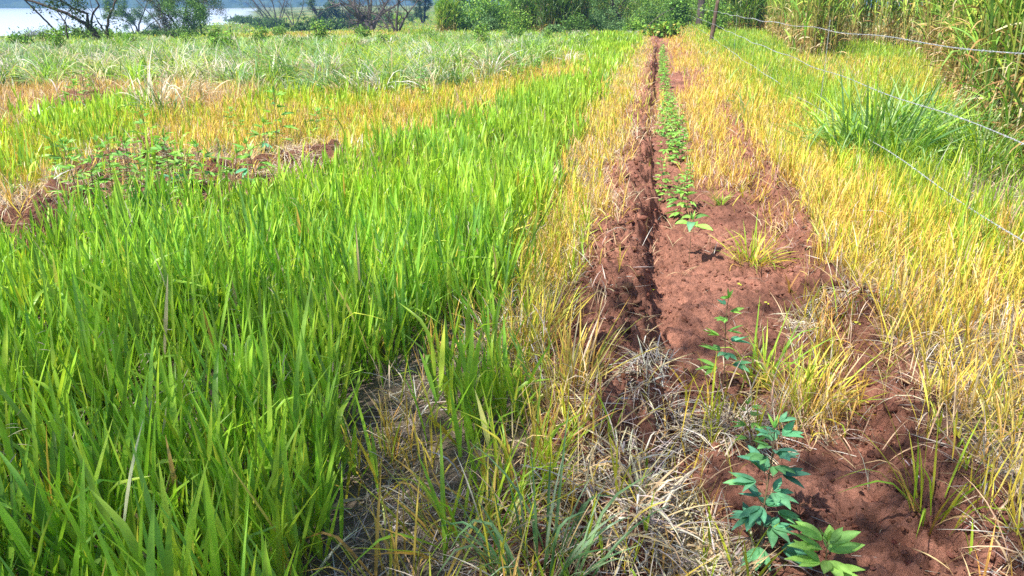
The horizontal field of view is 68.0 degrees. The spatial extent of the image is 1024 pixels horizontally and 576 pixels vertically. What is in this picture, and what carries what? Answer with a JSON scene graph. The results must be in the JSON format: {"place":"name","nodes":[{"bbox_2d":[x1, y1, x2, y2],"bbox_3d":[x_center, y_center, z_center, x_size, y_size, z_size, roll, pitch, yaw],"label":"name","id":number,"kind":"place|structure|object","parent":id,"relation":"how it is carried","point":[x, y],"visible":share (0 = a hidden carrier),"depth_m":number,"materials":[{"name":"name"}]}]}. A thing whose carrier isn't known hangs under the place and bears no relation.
{"place":"outdoors","nodes":[
{"label":"outdoors","id":0,"kind":"place"},
{"bbox_2d":[0,8,256,35],"bbox_3d":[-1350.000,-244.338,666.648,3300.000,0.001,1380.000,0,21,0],"label":"lake","id":1,"kind":"structure","parent":0,"point":[12,19],"depth_m":251.31,"materials":[{"name":"white liquid"}]},
{"bbox_2d":[0,29,415,133],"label":"rusty dry grass","id":2,"kind":"structure","parent":0,"point":[43,90],"depth_m":13.13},
{"bbox_2d":[0,29,647,575],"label":"green grass","id":3,"kind":"structure","parent":0,"point":[176,265],"depth_m":3.26,"materials":[{"name":"plant"}]},
{"bbox_2d":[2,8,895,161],"bbox_3d":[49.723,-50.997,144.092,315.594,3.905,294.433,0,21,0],"label":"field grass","id":4,"kind":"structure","parent":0,"point":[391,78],"depth_m":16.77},
{"bbox_2d":[0,0,923,7],"bbox_3d":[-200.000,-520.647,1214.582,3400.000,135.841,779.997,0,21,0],"label":"hills","id":5,"kind":"structure","parent":0,"point":[133,3],"depth_m":901.12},
{"bbox_2d":[0,5,1023,575],"bbox_3d":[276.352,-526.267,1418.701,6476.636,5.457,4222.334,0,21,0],"label":"ground","id":6,"kind":"structure","parent":0,"point":[884,555],"depth_m":3.47,"materials":[{"name":"soil"}]},
{"bbox_2d":[3,26,38,45],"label":"weed bush","id":7,"kind":"object","parent":6,"relation":"on","point":[22,37],"visible":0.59,"depth_m":27.85,"materials":[{"name":"green plant"}]},
{"bbox_2d":[0,40,57,65],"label":"grass clump","id":8,"kind":"object","parent":6,"relation":"on","point":[22,55],"visible":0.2,"depth_m":17.89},
{"bbox_2d":[40,24,71,50],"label":"weed bush","id":9,"kind":"object","parent":6,"relation":"on","point":[56,42],"visible":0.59,"depth_m":24.79,"materials":[{"name":"green plant"}]},
{"bbox_2d":[39,130,77,177],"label":"broadleaf weed","id":10,"kind":"object","parent":6,"relation":"on","point":[53,134],"visible":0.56,"depth_m":7.42,"materials":[{"name":"green plant"}]},
{"bbox_2d":[24,0,96,39],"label":"tree","id":11,"kind":"object","parent":6,"relation":"on","point":[44,19],"visible":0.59,"depth_m":35.80,"materials":[{"name":"brown plant"}]},
{"bbox_2d":[42,137,85,179],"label":"broadleaf weed","id":12,"kind":"object","parent":6,"relation":"on","point":[69,155],"visible":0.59,"depth_m":6.75,"materials":[{"name":"green plant"}]},
{"bbox_2d":[47,135,97,211],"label":"broadleaf weed","id":13,"kind":"object","parent":6,"relation":"on","point":[67,166],"visible":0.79,"depth_m":6.04,"materials":[{"name":"green plant"}]},
{"bbox_2d":[25,0,127,40],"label":"tree","id":14,"kind":"object","parent":6,"relation":"on","point":[88,24],"visible":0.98,"depth_m":34.86,"materials":[{"name":"green plant"}]},
{"bbox_2d":[50,23,122,38],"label":"shrub","id":15,"kind":"object","parent":6,"relation":"on","point":[76,33],"visible":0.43,"depth_m":48.71,"materials":[{"name":"green plant"}]},
{"bbox_2d":[68,155,113,206],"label":"broadleaf weed","id":16,"kind":"object","parent":6,"relation":"on","point":[97,165],"visible":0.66,"depth_m":6.17,"materials":[{"name":"green plant"}]},
{"bbox_2d":[89,131,138,194],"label":"broadleaf weed","id":17,"kind":"object","parent":6,"relation":"on","point":[101,156],"visible":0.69,"depth_m":6.40,"materials":[{"name":"green plant"}]},
{"bbox_2d":[99,29,138,46],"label":"grass clump","id":18,"kind":"object","parent":6,"relation":"on","point":[118,40],"visible":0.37,"depth_m":27.47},
{"bbox_2d":[105,137,142,182],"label":"broadleaf weed","id":19,"kind":"object","parent":6,"relation":"on","point":[125,164],"visible":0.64,"depth_m":6.91,"materials":[{"name":"green plant"}]},
{"bbox_2d":[106,133,145,192],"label":"broadleaf weed","id":20,"kind":"object","parent":6,"relation":"on","point":[120,153],"visible":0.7,"depth_m":6.35,"materials":[{"name":"green plant"}]},
{"bbox_2d":[95,0,179,32],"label":"tree","id":21,"kind":"object","parent":6,"relation":"on","point":[137,14],"visible":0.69,"depth_m":123.37,"materials":[{"name":"green plant"}]},
{"bbox_2d":[106,139,189,174],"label":"dead grass tuft","id":22,"kind":"object","parent":6,"relation":"on","point":[131,148],"visible":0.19,"depth_m":7.58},
{"bbox_2d":[125,105,172,161],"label":"broadleaf weed","id":23,"kind":"object","parent":6,"relation":"on","point":[140,121],"visible":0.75,"depth_m":7.47,"materials":[{"name":"green plant"}]},
{"bbox_2d":[131,138,178,192],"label":"broadleaf weed","id":24,"kind":"object","parent":6,"relation":"on","point":[150,152],"visible":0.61,"depth_m":6.60,"materials":[{"name":"green plant"}]},
{"bbox_2d":[145,128,192,194],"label":"broadleaf weed","id":25,"kind":"object","parent":6,"relation":"on","point":[157,147],"visible":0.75,"depth_m":6.41,"materials":[{"name":"green plant"}]},
{"bbox_2d":[125,72,223,104],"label":"grass clump","id":26,"kind":"object","parent":6,"relation":"on","point":[184,88],"visible":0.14,"depth_m":12.93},
{"bbox_2d":[161,26,204,38],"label":"shrub","id":27,"kind":"object","parent":6,"relation":"on","point":[175,33],"visible":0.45,"depth_m":46.06,"materials":[{"name":"green plant"}]},
{"bbox_2d":[139,0,228,31],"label":"tree","id":28,"kind":"object","parent":6,"relation":"on","point":[163,21],"visible":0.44,"depth_m":69.09,"materials":[{"name":"green plant"}]},
{"bbox_2d":[167,146,200,188],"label":"broadleaf weed","id":29,"kind":"object","parent":6,"relation":"on","point":[177,162],"visible":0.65,"depth_m":6.70,"materials":[{"name":"green plant"}]},
{"bbox_2d":[160,0,224,34],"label":"tree","id":30,"kind":"object","parent":6,"relation":"on","point":[199,15],"visible":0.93,"depth_m":61.99,"materials":[{"name":"green plant"}]},
{"bbox_2d":[181,138,224,189],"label":"broadleaf weed","id":31,"kind":"object","parent":6,"relation":"on","point":[194,143],"visible":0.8,"depth_m":6.66,"materials":[{"name":"green plant"}]},
{"bbox_2d":[203,26,239,51],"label":"weed bush","id":32,"kind":"object","parent":6,"relation":"on","point":[214,40],"visible":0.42,"depth_m":22.96,"materials":[{"name":"green plant"}]},
{"bbox_2d":[216,146,254,186],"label":"broadleaf weed","id":33,"kind":"object","parent":6,"relation":"on","point":[238,156],"visible":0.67,"depth_m":6.66,"materials":[{"name":"green plant"}]},
{"bbox_2d":[232,136,275,185],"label":"broadleaf weed","id":34,"kind":"object","parent":6,"relation":"on","point":[245,141],"visible":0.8,"depth_m":6.97,"materials":[{"name":"green plant"}]},
{"bbox_2d":[223,14,285,23],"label":"shrub","id":35,"kind":"object","parent":6,"relation":"on","point":[243,19],"visible":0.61,"depth_m":176.69,"materials":[{"name":"green plant"}]},
{"bbox_2d":[245,23,269,42],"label":"weed bush","id":36,"kind":"object","parent":6,"relation":"on","point":[262,35],"visible":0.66,"depth_m":30.00,"materials":[{"name":"green plant"}]},
{"bbox_2d":[247,117,275,155],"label":"broadleaf weed","id":37,"kind":"object","parent":6,"relation":"on","point":[254,133],"visible":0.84,"depth_m":8.50,"materials":[{"name":"green plant"}]},
{"bbox_2d":[247,16,287,28],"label":"shrub","id":38,"kind":"object","parent":6,"relation":"on","point":[269,22],"visible":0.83,"depth_m":141.22,"materials":[{"name":"green plant"}]},
{"bbox_2d":[250,0,291,19],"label":"tree","id":39,"kind":"object","parent":6,"relation":"on","point":[267,11],"visible":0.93,"depth_m":154.23,"materials":[{"name":"grey plant"}]},
{"bbox_2d":[257,86,298,151],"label":"broadleaf weed","id":40,"kind":"object","parent":6,"relation":"on","point":[276,132],"visible":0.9,"depth_m":8.73,"materials":[{"name":"green plant"}]},
{"bbox_2d":[251,144,321,178],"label":"dead grass tuft","id":41,"kind":"object","parent":6,"relation":"on","point":[311,155],"visible":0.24,"depth_m":7.74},
{"bbox_2d":[268,0,308,24],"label":"tree","id":42,"kind":"object","parent":6,"relation":"on","point":[288,13],"visible":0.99,"depth_m":154.37,"materials":[{"name":"plant"}]},
{"bbox_2d":[0,83,580,546],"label":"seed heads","id":43,"kind":"object","parent":6,"relation":"on","point":[284,277],"visible":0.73,"depth_m":3.54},
{"bbox_2d":[283,21,328,31],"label":"shrub","id":44,"kind":"object","parent":6,"relation":"on","point":[299,25],"visible":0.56,"depth_m":103.27,"materials":[{"name":"green plant"}]},
{"bbox_2d":[305,0,336,20],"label":"tree","id":45,"kind":"object","parent":6,"relation":"on","point":[326,15],"visible":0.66,"depth_m":159.10,"materials":[{"name":"green plant"}]},
{"bbox_2d":[308,16,333,39],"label":"weed bush","id":46,"kind":"object","parent":6,"relation":"on","point":[319,34],"visible":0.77,"depth_m":33.92,"materials":[{"name":"green plant"}]},
{"bbox_2d":[323,2,357,21],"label":"tree","id":47,"kind":"object","parent":6,"relation":"on","point":[338,13],"visible":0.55,"depth_m":159.89,"materials":[{"name":"plant"}]},
{"bbox_2d":[350,22,371,37],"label":"weed bush","id":48,"kind":"object","parent":6,"relation":"on","point":[364,34],"visible":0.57,"depth_m":35.93,"materials":[{"name":"green plant"}]},
{"bbox_2d":[300,0,427,30],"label":"tree","id":49,"kind":"object","parent":6,"relation":"on","point":[361,17],"visible":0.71,"depth_m":77.10,"materials":[{"name":"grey plant"}]},
{"bbox_2d":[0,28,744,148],"bbox_3d":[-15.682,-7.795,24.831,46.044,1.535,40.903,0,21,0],"label":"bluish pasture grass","id":50,"kind":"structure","parent":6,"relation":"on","point":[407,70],"depth_m":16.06,"materials":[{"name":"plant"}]},
{"bbox_2d":[0,12,766,155],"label":"bleached grass","id":51,"kind":"structure","parent":6,"relation":"on","point":[161,98],"depth_m":15.26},
{"bbox_2d":[345,0,423,31],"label":"tree","id":52,"kind":"object","parent":6,"relation":"on","point":[395,27],"visible":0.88,"depth_m":58.25,"materials":[{"name":"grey plant"}]},
{"bbox_2d":[283,465,498,575],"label":"grass tuft","id":53,"kind":"object","parent":6,"relation":"on","point":[377,545],"visible":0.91,"depth_m":2.19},
{"bbox_2d":[411,0,434,22],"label":"tree","id":54,"kind":"object","parent":6,"relation":"on","point":[419,12],"visible":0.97,"depth_m":147.30,"materials":[{"name":"green plant"}]},
{"bbox_2d":[0,10,874,153],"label":"pasture grass","id":55,"kind":"structure","parent":6,"relation":"on","point":[540,48],"depth_m":18.02,"materials":[{"name":"plant"}]},
{"bbox_2d":[431,0,464,32],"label":"shrub","id":56,"kind":"object","parent":6,"relation":"on","point":[445,11],"visible":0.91,"depth_m":55.13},
{"bbox_2d":[448,0,497,30],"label":"shrub","id":57,"kind":"object","parent":6,"relation":"on","point":[467,16],"visible":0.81,"depth_m":55.98,"materials":[{"name":"green plant"}]},
{"bbox_2d":[467,21,493,43],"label":"weed bush","id":58,"kind":"object","parent":6,"relation":"on","point":[482,35],"visible":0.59,"depth_m":28.46,"materials":[{"name":"green plant"}]},
{"bbox_2d":[469,13,500,32],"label":"shrub","id":59,"kind":"object","parent":6,"relation":"on","point":[493,25],"visible":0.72,"depth_m":50.64,"materials":[{"name":"green plant"}]},
{"bbox_2d":[343,423,631,575],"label":"grass tuft","id":60,"kind":"object","parent":6,"relation":"on","point":[428,492],"visible":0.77,"depth_m":2.34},
{"bbox_2d":[462,0,531,30],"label":"shrub","id":61,"kind":"object","parent":6,"relation":"on","point":[499,13],"visible":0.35,"depth_m":57.41,"materials":[{"name":"green plant"}]},
{"bbox_2d":[399,360,620,538],"bbox_3d":[-0.003,0.509,2.477,0.785,0.487,0.663,0,21,0],"label":"grass tuft","id":62,"kind":"object","parent":6,"relation":"on","point":[507,445],"visible":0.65,"depth_m":2.55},
{"bbox_2d":[0,9,1023,575],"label":"yellow grass","id":63,"kind":"structure","parent":6,"relation":"on","point":[884,223],"depth_m":5.17,"materials":[{"name":"plant"}]},
{"bbox_2d":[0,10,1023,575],"bbox_3d":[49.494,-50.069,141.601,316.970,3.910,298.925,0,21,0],"label":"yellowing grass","id":64,"kind":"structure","parent":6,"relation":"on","point":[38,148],"depth_m":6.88,"materials":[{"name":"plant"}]},
{"bbox_2d":[0,27,1023,575],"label":"straw grass","id":65,"kind":"structure","parent":6,"relation":"on","point":[606,383],"depth_m":3.33,"materials":[{"name":"plant"}]},
{"bbox_2d":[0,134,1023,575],"bbox_3d":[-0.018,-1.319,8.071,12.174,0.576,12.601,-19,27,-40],"label":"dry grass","id":66,"kind":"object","parent":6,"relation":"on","point":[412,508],"depth_m":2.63,"materials":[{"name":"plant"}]},
{"bbox_2d":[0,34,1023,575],"bbox_3d":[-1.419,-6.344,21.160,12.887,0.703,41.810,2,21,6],"label":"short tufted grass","id":67,"kind":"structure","parent":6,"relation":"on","point":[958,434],"depth_m":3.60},
{"bbox_2d":[0,29,1023,575],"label":"dead stalks","id":68,"kind":"object","parent":6,"relation":"on","point":[534,343],"visible":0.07,"depth_m":3.31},
{"bbox_2d":[503,5,538,31],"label":"shrub","id":69,"kind":"object","parent":6,"relation":"on","point":[518,21],"visible":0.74,"depth_m":48.80,"materials":[{"name":"green plant"}]},
{"bbox_2d":[452,265,599,358],"bbox_3d":[0.075,0.095,3.666,0.746,0.461,0.773,0,21,0],"label":"grass tuft","id":70,"kind":"object","parent":6,"relation":"on","point":[546,315],"visible":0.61,"depth_m":3.69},
{"bbox_2d":[508,0,544,30],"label":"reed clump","id":71,"kind":"object","parent":6,"relation":"on","point":[529,7],"visible":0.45,"depth_m":51.79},
{"bbox_2d":[434,409,668,575],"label":"grass tuft","id":72,"kind":"object","parent":6,"relation":"on","point":[536,533],"visible":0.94,"depth_m":2.08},
{"bbox_2d":[535,0,594,32],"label":"reed clump","id":73,"kind":"object","parent":6,"relation":"on","point":[552,12],"visible":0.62,"depth_m":46.41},
{"bbox_2d":[487,289,653,413],"bbox_3d":[0.254,0.275,3.014,0.724,0.482,0.649,-13,24,-32],"label":"grass tuft","id":74,"kind":"object","parent":6,"relation":"on","point":[573,359],"visible":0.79,"depth_m":3.07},
{"bbox_2d":[558,12,592,32],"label":"shrub","id":75,"kind":"object","parent":6,"relation":"on","point":[572,24],"visible":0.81,"depth_m":44.24,"materials":[{"name":"green plant"}]},
{"bbox_2d":[579,0,632,23],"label":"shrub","id":76,"kind":"object","parent":6,"relation":"on","point":[602,5],"visible":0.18,"depth_m":60.83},
{"bbox_2d":[584,6,629,31],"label":"shrub","id":77,"kind":"object","parent":6,"relation":"on","point":[597,20],"visible":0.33,"depth_m":48.52,"materials":[{"name":"green plant"}]},
{"bbox_2d":[590,0,638,22],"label":"tree","id":78,"kind":"object","parent":6,"relation":"on","point":[615,8],"visible":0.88,"depth_m":48.89,"materials":[{"name":"green plant"}]},
{"bbox_2d":[490,418,749,575],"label":"dead grass tuft","id":79,"kind":"object","parent":6,"relation":"on","point":[656,489],"visible":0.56,"depth_m":2.40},
{"bbox_2d":[600,18,647,31],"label":"shrub","id":80,"kind":"object","parent":6,"relation":"on","point":[619,25],"visible":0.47,"depth_m":47.81,"materials":[{"name":"green plant"}]},
{"bbox_2d":[622,16,645,33],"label":"shrub","id":81,"kind":"object","parent":6,"relation":"on","point":[636,26],"visible":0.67,"depth_m":43.23,"materials":[{"name":"green plant"}]},
{"bbox_2d":[614,0,669,24],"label":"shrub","id":82,"kind":"object","parent":6,"relation":"on","point":[635,7],"visible":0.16,"depth_m":66.10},
{"bbox_2d":[626,0,668,28],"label":"shrub","id":83,"kind":"object","parent":6,"relation":"on","point":[648,14],"visible":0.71,"depth_m":51.45,"materials":[{"name":"green plant"}]},
{"bbox_2d":[625,311,675,372],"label":"dead grass tuft","id":84,"kind":"object","parent":6,"relation":"on","point":[649,347],"visible":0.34,"depth_m":3.92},
{"bbox_2d":[576,333,729,475],"bbox_3d":[0.619,0.532,3.184,0.665,0.569,0.615,17,26,37],"label":"dead grass tuft","id":85,"kind":"object","parent":6,"relation":"on","point":[688,429],"visible":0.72,"depth_m":3.17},
{"bbox_2d":[650,19,684,37],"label":"vine bush","id":86,"kind":"object","parent":6,"relation":"on","point":[666,28],"visible":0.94,"depth_m":37.38,"materials":[{"name":"green plant"}]},
{"bbox_2d":[668,131,691,163],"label":"seedling","id":87,"kind":"object","parent":6,"relation":"on","point":[681,144],"visible":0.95,"depth_m":8.48,"materials":[{"name":"green plant"}]},
{"bbox_2d":[659,0,701,28],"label":"vine bush","id":88,"kind":"object","parent":6,"relation":"on","point":[681,11],"visible":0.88,"depth_m":54.06,"materials":[{"name":"green plant"}]},
{"bbox_2d":[665,176,696,219],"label":"seedling","id":89,"kind":"object","parent":6,"relation":"on","point":[683,205],"visible":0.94,"depth_m":6.59,"materials":[{"name":"green plant"}]},
{"bbox_2d":[675,211,712,262],"bbox_3d":[1.292,-0.351,5.397,0.251,0.402,0.244,0,21,0],"label":"sapling","id":90,"kind":"object","parent":6,"relation":"on","point":[690,225],"visible":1,"depth_m":5.37,"materials":[{"name":"green plant"}]},
{"bbox_2d":[566,427,827,575],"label":"dead grass tuft","id":91,"kind":"object","parent":6,"relation":"on","point":[736,556],"visible":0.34,"depth_m":2.45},
{"bbox_2d":[689,0,725,23],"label":"reed clump","id":92,"kind":"object","parent":6,"relation":"on","point":[696,5],"visible":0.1,"depth_m":65.30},
{"bbox_2d":[696,0,741,31],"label":"shrub","id":93,"kind":"object","parent":6,"relation":"on","point":[721,22],"visible":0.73,"depth_m":43.13,"materials":[{"name":"green plant"}]},
{"bbox_2d":[696,289,750,398],"bbox_3d":[0.962,0.274,3.427,0.242,0.566,0.227,8,22,20],"label":"sapling","id":94,"kind":"object","parent":6,"relation":"on","point":[709,367],"visible":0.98,"depth_m":3.42,"materials":[{"name":"green plant"}]},
{"bbox_2d":[714,31,757,53],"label":"grass clump","id":95,"kind":"object","parent":6,"relation":"on","point":[735,44],"visible":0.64,"depth_m":24.77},
{"bbox_2d":[680,390,810,465],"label":"dead grass tuft","id":96,"kind":"object","parent":6,"relation":"on","point":[731,441],"visible":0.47,"depth_m":3.19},
{"bbox_2d":[724,0,769,31],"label":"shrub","id":97,"kind":"object","parent":6,"relation":"on","point":[751,10],"visible":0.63,"depth_m":44.56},
{"bbox_2d":[730,397,766,464],"bbox_3d":[0.937,0.572,2.998,0.154,0.315,0.128,8,22,19],"label":"sapling","id":98,"kind":"object","parent":6,"relation":"on","point":[742,424],"visible":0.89,"depth_m":2.98,"materials":[{"name":"green plant"}]},
{"bbox_2d":[709,207,801,275],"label":"grass tuft","id":99,"kind":"object","parent":6,"relation":"on","point":[755,256],"visible":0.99,"depth_m":5.25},
{"bbox_2d":[724,412,812,570],"bbox_3d":[0.835,0.663,2.429,0.288,0.526,0.298,-8,22,-21],"label":"sapling","id":100,"kind":"object","parent":6,"relation":"on","point":[748,516],"visible":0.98,"depth_m":2.42,"materials":[{"name":"green plant"}]},
{"bbox_2d":[720,299,830,396],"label":"grass tuft","id":101,"kind":"object","parent":6,"relation":"on","point":[755,354],"visible":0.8,"depth_m":3.64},
{"bbox_2d":[719,322,905,437],"bbox_3d":[1.308,0.417,3.437,0.925,0.453,0.772,0,21,0],"label":"grass tuft","id":102,"kind":"object","parent":6,"relation":"on","point":[776,383],"visible":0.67,"depth_m":3.48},
{"bbox_2d":[767,98,879,154],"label":"grass clump","id":103,"kind":"object","parent":6,"relation":"on","point":[805,131],"visible":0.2,"depth_m":8.44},
{"bbox_2d":[785,521,864,575],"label":"sapling","id":104,"kind":"object","parent":6,"relation":"on","point":[837,541],"visible":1,"depth_m":2.29,"materials":[{"name":"green plant"}]},
{"bbox_2d":[768,276,895,342],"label":"dead grass tuft","id":105,"kind":"object","parent":6,"relation":"on","point":[810,307],"visible":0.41,"depth_m":4.24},
{"bbox_2d":[692,0,1023,241],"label":"wire fence","id":106,"kind":"object","parent":6,"relation":"on","point":[712,32],"visible":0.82,"depth_m":7.29,"materials":[{"name":"grey metal"}]},
{"bbox_2d":[759,0,1023,183],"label":"tall reeds","id":107,"kind":"object","parent":6,"relation":"on","point":[992,25],"visible":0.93,"depth_m":13.88,"materials":[{"name":"plant"}]},
{"bbox_2d":[777,61,1020,172],"bbox_3d":[3.840,-1.770,7.739,2.051,1.147,2.204,-19,28,-41],"label":"grass clump","id":108,"kind":"object","parent":6,"relation":"on","point":[872,131],"visible":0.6,"depth_m":7.54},
{"bbox_2d":[842,398,1021,536],"bbox_3d":[1.371,0.648,2.519,0.590,0.468,0.456,0,21,0],"label":"grass tuft","id":109,"kind":"object","parent":6,"relation":"on","point":[953,502],"visible":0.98,"depth_m":2.56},
{"bbox_2d":[845,77,1020,159],"bbox_3d":[4.709,-1.909,8.390,1.907,0.950,2.046,-13,24,-32],"label":"grass clump","id":110,"kind":"object","parent":6,"relation":"on","point":[974,120],"visible":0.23,"depth_m":8.16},
{"bbox_2d":[897,91,1023,182],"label":"grass clump","id":111,"kind":"object","parent":6,"relation":"on","point":[980,145],"visible":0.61,"depth_m":7.36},
{"bbox_2d":[681,22,1023,306],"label":"fine grass","id":112,"kind":"structure","parent":0,"point":[930,164],"depth_m":10.48,"materials":[{"name":"plant"}]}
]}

